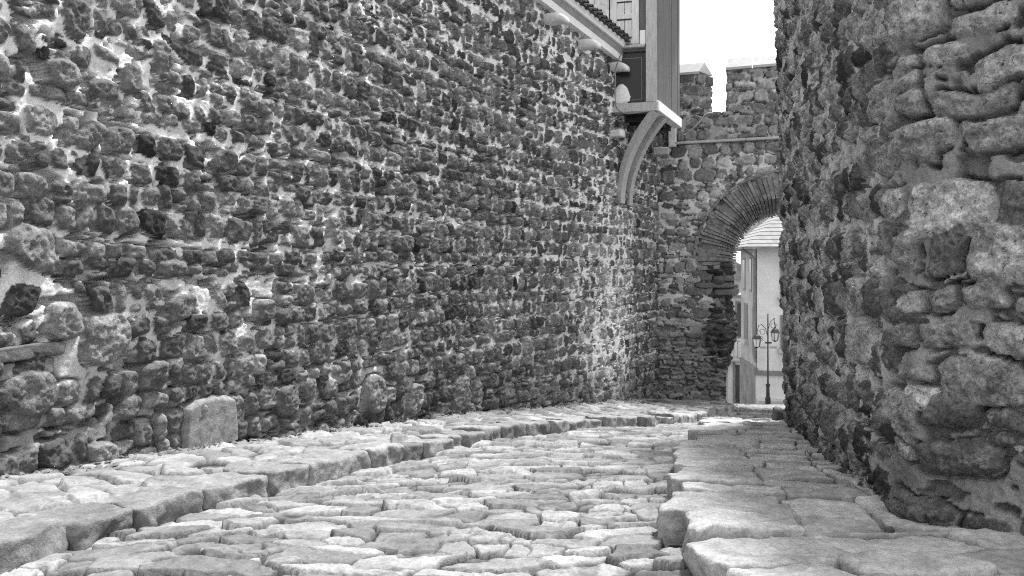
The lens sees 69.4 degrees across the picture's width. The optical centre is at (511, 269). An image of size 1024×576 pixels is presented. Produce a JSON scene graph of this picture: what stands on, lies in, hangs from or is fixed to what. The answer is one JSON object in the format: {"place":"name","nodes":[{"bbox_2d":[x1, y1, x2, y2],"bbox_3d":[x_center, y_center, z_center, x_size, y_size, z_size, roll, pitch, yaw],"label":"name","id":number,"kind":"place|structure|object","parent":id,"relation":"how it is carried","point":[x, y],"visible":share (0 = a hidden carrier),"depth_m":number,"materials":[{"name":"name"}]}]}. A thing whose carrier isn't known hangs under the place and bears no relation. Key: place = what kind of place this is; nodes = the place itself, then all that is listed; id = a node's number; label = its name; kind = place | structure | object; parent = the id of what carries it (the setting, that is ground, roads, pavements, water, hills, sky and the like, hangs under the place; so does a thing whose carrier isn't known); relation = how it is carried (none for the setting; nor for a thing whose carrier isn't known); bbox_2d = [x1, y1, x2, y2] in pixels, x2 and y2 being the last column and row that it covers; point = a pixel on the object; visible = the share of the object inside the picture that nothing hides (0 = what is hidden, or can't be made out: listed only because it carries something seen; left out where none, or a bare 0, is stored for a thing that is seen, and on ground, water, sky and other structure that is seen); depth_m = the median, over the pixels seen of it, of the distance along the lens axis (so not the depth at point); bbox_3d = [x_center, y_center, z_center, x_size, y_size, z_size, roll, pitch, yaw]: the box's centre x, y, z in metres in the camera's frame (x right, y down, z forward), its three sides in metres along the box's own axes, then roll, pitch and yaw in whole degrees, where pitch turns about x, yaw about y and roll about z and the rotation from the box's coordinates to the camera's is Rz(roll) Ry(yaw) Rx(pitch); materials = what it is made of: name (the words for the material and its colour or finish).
{"place":"outdoors","nodes":[
{"label":"outdoors","id":0,"kind":"place"},
{"bbox_2d":[0,398,733,574],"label":"pavement","id":1,"kind":"structure","parent":0,"point":[51,512],"depth_m":4.86,"materials":[{"name":"grey stone"}]},
{"bbox_2d":[2,398,872,517],"bbox_3d":[1.903,1.850,8.918,6.178,1.582,12.114,0,0,21],"label":"grit","id":2,"kind":"object","parent":1,"relation":"on","point":[99,466],"visible":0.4,"depth_m":6.07,"materials":[{"name":"grey gravel"}]},
{"bbox_2d":[0,403,784,575],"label":"road","id":3,"kind":"structure","parent":0,"point":[584,502],"depth_m":3.80,"materials":[{"name":"grey stone"}]},
{"bbox_2d":[752,314,779,403],"bbox_3d":[10.580,3.769,30.800,1.180,3.880,0.368,0,0,0],"label":"street lamp","id":4,"kind":"object","parent":3,"relation":"on","point":[757,338],"visible":1,"depth_m":30.75,"materials":[{"name":"black metal"}]},
{"bbox_2d":[680,0,777,263],"label":"sky","id":5,"kind":"structure","parent":0,"point":[712,32],"materials":[{"name":"white"}]},
{"bbox_2d":[728,293,740,403],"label":"balconied house","id":6,"kind":"structure","parent":0,"point":[734,382],"depth_m":40.07,"materials":[{"name":"paint"}]},
{"bbox_2d":[736,365,739,402],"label":"door","id":7,"kind":"structure","parent":6,"relation":"in","point":[737,366],"depth_m":40.05,"materials":[{"name":"black wood"}]},
{"bbox_2d":[735,315,740,337],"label":"window","id":8,"kind":"structure","parent":6,"relation":"in","point":[738,318],"depth_m":40.01,"materials":[{"name":"grey glass"}]},
{"bbox_2d":[735,301,740,315],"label":"window","id":9,"kind":"structure","parent":6,"relation":"in","point":[737,303],"depth_m":40.01,"materials":[{"name":"grey glass"}]},
{"bbox_2d":[656,417,1023,575],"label":"pavement","id":10,"kind":"structure","parent":0,"point":[748,500],"depth_m":3.31,"materials":[{"name":"grey stone"}]},
{"bbox_2d":[743,421,761,426],"bbox_3d":[2.653,1.722,8.153,0.222,0.102,0.166,0,0,0],"label":"loose rock","id":11,"kind":"object","parent":10,"relation":"on","point":[746,423],"visible":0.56,"depth_m":8.11,"materials":[{"name":"grey stone"}]},
{"bbox_2d":[771,407,782,420],"bbox_3d":[3.239,1.756,9.003,0.143,0.165,0.167,0,0,0],"label":"loose rock","id":12,"kind":"object","parent":10,"relation":"on","point":[777,414],"visible":0.86,"depth_m":8.95,"materials":[{"name":"grey stone"}]},
{"bbox_2d":[884,526,894,532],"bbox_3d":[1.646,1.149,3.208,0.055,0.070,0.030,0,0,0],"label":"loose rock","id":13,"kind":"object","parent":10,"relation":"on","point":[890,529],"visible":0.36,"depth_m":3.20,"materials":[{"name":"grey stone"}]},
{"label":"ground","id":14,"kind":"structure","parent":0,"visible":0},
{"bbox_2d":[0,0,659,476],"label":"stone wall","id":15,"kind":"structure","parent":14,"relation":"on","point":[226,220],"depth_m":7.16,"materials":[{"name":"grey stone"}]},
{"bbox_2d":[534,0,631,72],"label":"tiled eaves","id":16,"kind":"object","parent":15,"relation":"attached to","point":[594,27],"visible":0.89,"depth_m":12.80,"materials":[{"name":"white paint"}]},
{"bbox_2d":[614,52,656,113],"bbox_3d":[2.281,-3.450,13.641,0.772,1.136,0.109,0,0,0],"label":"cable","id":17,"kind":"object","parent":16,"relation":"hanging from","point":[615,92],"visible":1,"depth_m":13.66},
{"bbox_2d":[589,0,681,205],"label":"timber house","id":18,"kind":"structure","parent":15,"relation":"on","point":[650,80],"depth_m":14.01,"materials":[{"name":"grey wood"}]},
{"bbox_2d":[613,84,630,103],"bbox_3d":[2.073,-3.332,13.996,0.345,0.379,0.070,0,0,14],"label":"cloth","id":19,"kind":"object","parent":18,"relation":"on","point":[622,94],"visible":0.93,"depth_m":13.97,"materials":[{"name":"white fabric"}]},
{"bbox_2d":[616,52,645,102],"bbox_3d":[2.227,-3.625,14.023,0.620,0.970,0.050,0,0,13],"label":"window","id":20,"kind":"structure","parent":18,"relation":"in","point":[634,80],"depth_m":13.98,"materials":[{"name":"grey wood"}]},
{"bbox_2d":[654,55,780,400],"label":"stone gate","id":21,"kind":"structure","parent":14,"relation":"on","point":[717,186],"depth_m":16.18,"materials":[{"name":"stone"}]},
{"bbox_2d":[681,112,712,134],"bbox_3d":[3.806,-3.167,15.967,1.072,0.537,0.511,0,0,-38],"label":"cable","id":22,"kind":"object","parent":21,"relation":"attached to","point":[698,122],"visible":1,"depth_m":16.15,"materials":[{"name":"rubber"}]},
{"bbox_2d":[733,263,740,292],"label":"distant house","id":23,"kind":"structure","parent":14,"relation":"on","point":[737,281],"depth_m":51.00,"materials":[{"name":"paint"}]},
{"bbox_2d":[743,216,770,236],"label":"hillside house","id":24,"kind":"structure","parent":14,"relation":"on","point":[757,224],"depth_m":50.00,"materials":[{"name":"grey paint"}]},
{"bbox_2d":[736,216,784,403],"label":"plastered house","id":25,"kind":"structure","parent":14,"relation":"on","point":[761,272],"depth_m":32.97,"materials":[{"name":"paint"}]},
{"bbox_2d":[742,258,745,290],"bbox_3d":[11.379,0.200,36.271,0.040,1.600,0.800,0,0,8],"label":"window","id":26,"kind":"structure","parent":25,"relation":"in","point":[743,259],"depth_m":36.05,"materials":[{"name":"grey glass"}]},
{"bbox_2d":[740,303,747,343],"bbox_3d":[11.225,2.555,35.738,0.190,1.910,1.300,0,0,8],"label":"window","id":27,"kind":"structure","parent":25,"relation":"in","point":[744,340],"depth_m":35.47,"materials":[{"name":"grey wood"}]},
{"bbox_2d":[749,257,751,291],"bbox_3d":[11.107,0.200,34.417,0.040,1.600,0.650,0,0,8],"label":"window","id":28,"kind":"structure","parent":25,"relation":"in","point":[750,258],"depth_m":34.33,"materials":[{"name":"grey glass"}]},
{"bbox_2d":[752,307,752,354],"bbox_3d":[10.995,2.800,33.650,0.040,2.200,0.600,0,0,8],"label":"window","id":29,"kind":"structure","parent":25,"relation":"in","point":[752,307],"depth_m":33.81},
{"bbox_2d":[778,258,782,300],"bbox_3d":[12.347,0.305,32.632,1.119,2.110,0.190,0,0,10],"label":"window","id":30,"kind":"structure","parent":25,"relation":"in","point":[781,272],"depth_m":32.77,"materials":[{"name":"grey wood"}]},
{"bbox_2d":[778,315,783,352],"bbox_3d":[12.347,2.830,32.632,1.119,1.660,0.190,0,0,10],"label":"window","id":31,"kind":"structure","parent":25,"relation":"in","point":[781,316],"depth_m":32.77,"materials":[{"name":"grey wood"}]},
{"bbox_2d":[773,0,1023,535],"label":"stone wall","id":32,"kind":"structure","parent":14,"relation":"on","point":[900,165],"depth_m":3.45,"materials":[{"name":"grey stone"}]}
]}

